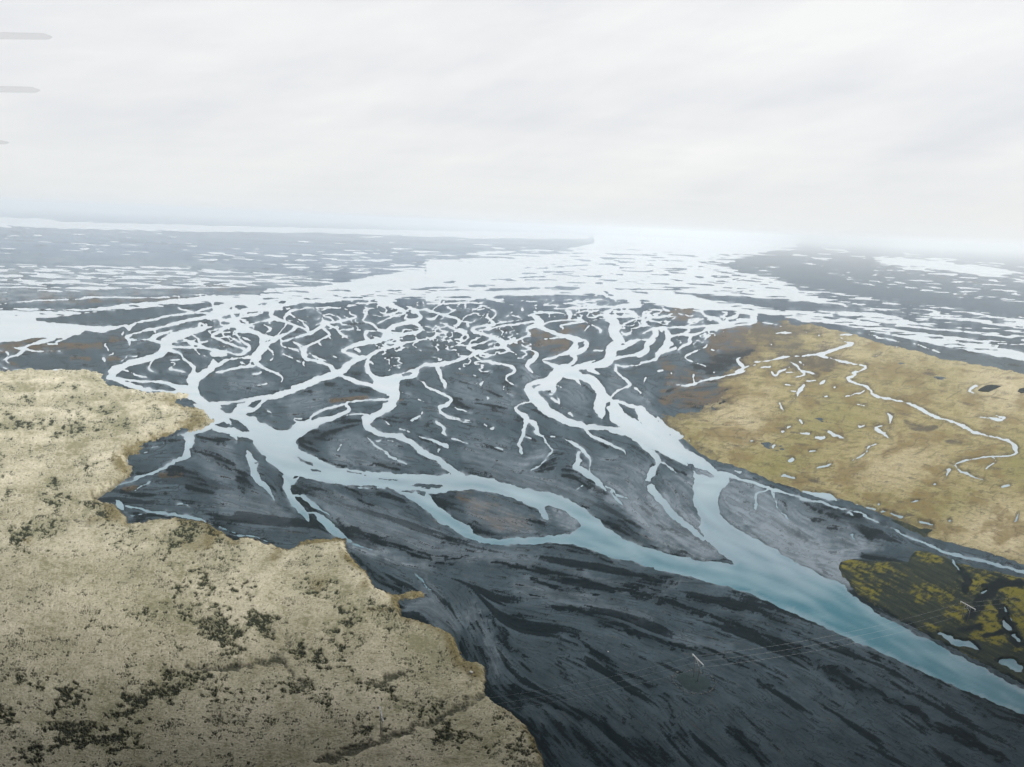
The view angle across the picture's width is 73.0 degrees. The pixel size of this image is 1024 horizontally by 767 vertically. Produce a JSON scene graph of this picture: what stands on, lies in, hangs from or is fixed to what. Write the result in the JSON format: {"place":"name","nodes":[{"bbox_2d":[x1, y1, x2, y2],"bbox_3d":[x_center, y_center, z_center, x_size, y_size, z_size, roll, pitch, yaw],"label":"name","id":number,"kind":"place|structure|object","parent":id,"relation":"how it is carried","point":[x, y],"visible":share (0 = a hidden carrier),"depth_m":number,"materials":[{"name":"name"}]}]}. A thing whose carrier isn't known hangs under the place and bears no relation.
{"place":"outdoors","nodes":[
{"label":"outdoors","id":0,"kind":"place"},
{"bbox_2d":[0,368,543,766],"bbox_3d":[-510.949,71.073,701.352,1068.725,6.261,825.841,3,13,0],"label":"mossy lava field","id":1,"kind":"structure","parent":0,"point":[136,644],"depth_m":410.22,"materials":[{"name":"beige plant"}]},
{"bbox_2d":[379,707,383,739],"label":"power pylon","id":2,"kind":"object","parent":1,"relation":"on","point":[380,720],"visible":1,"depth_m":336.57,"materials":[{"name":"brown metal"}]},
{"bbox_2d":[92,596,1018,766],"bbox_3d":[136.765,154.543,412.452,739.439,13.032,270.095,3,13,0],"label":"power line wire","id":3,"kind":"object","parent":2,"relation":"hanging from","point":[506,695],"visible":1,"depth_m":359.98,"materials":[{"name":"silver metal"}]},
{"bbox_2d":[164,605,984,763],"bbox_3d":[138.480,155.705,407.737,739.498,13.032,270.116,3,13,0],"label":"power line wire","id":4,"kind":"object","parent":2,"relation":"hanging from","point":[586,688],"visible":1,"depth_m":361.87,"materials":[{"name":"silver metal"}]},
{"bbox_2d":[194,607,1008,766],"bbox_3d":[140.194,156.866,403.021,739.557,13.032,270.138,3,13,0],"label":"power line wire","id":5,"kind":"object","parent":2,"relation":"hanging from","point":[565,699],"visible":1,"depth_m":355.37,"materials":[{"name":"silver metal"}]},
{"bbox_2d":[0,203,1023,766],"bbox_3d":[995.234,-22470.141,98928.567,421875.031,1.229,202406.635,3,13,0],"label":"black sand plain","id":6,"kind":"structure","parent":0,"point":[556,621],"depth_m":690.53,"materials":[{"name":"black sand"}]},
{"bbox_2d":[676,672,710,692],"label":"gravel mound","id":7,"kind":"object","parent":6,"relation":"on","point":[689,681],"visible":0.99,"depth_m":393.76,"materials":[{"name":"grey gravel"}]},
{"bbox_2d":[692,654,703,680],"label":"power pylon","id":8,"kind":"object","parent":7,"relation":"on","point":[696,658],"visible":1,"depth_m":394.67,"materials":[{"name":"metal"}]},
{"bbox_2d":[0,217,1023,713],"bbox_3d":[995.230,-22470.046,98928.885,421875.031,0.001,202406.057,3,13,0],"label":"river water","id":9,"kind":"structure","parent":0,"point":[762,571],"depth_m":1371.84,"materials":[{"name":"blue liquid"}]},
{"bbox_2d":[0,0,1023,247],"label":"sky","id":10,"kind":"structure","parent":0,"point":[860,120],"materials":[{"name":"white"}]},
{"bbox_2d":[662,318,1023,563],"bbox_3d":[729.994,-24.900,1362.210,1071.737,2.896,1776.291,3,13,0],"label":"grass plain","id":11,"kind":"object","parent":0,"point":[916,454],"depth_m":923.14,"materials":[{"name":"dry grass"}]},
{"bbox_2d":[839,520,1023,684],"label":"mossy river bank","id":12,"kind":"structure","parent":0,"point":[927,585],"depth_m":497.31,"materials":[{"name":"green plant"}]},
{"bbox_2d":[960,601,975,622],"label":"power pylon","id":13,"kind":"object","parent":12,"relation":"on","point":[966,608],"visible":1,"depth_m":466.99,"materials":[{"name":"metal"}]},
{"bbox_2d":[978,385,1000,391],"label":"pond","id":14,"kind":"structure","parent":0,"point":[987,388],"depth_m":1229.91,"materials":[{"name":"black liquid"}]}
]}

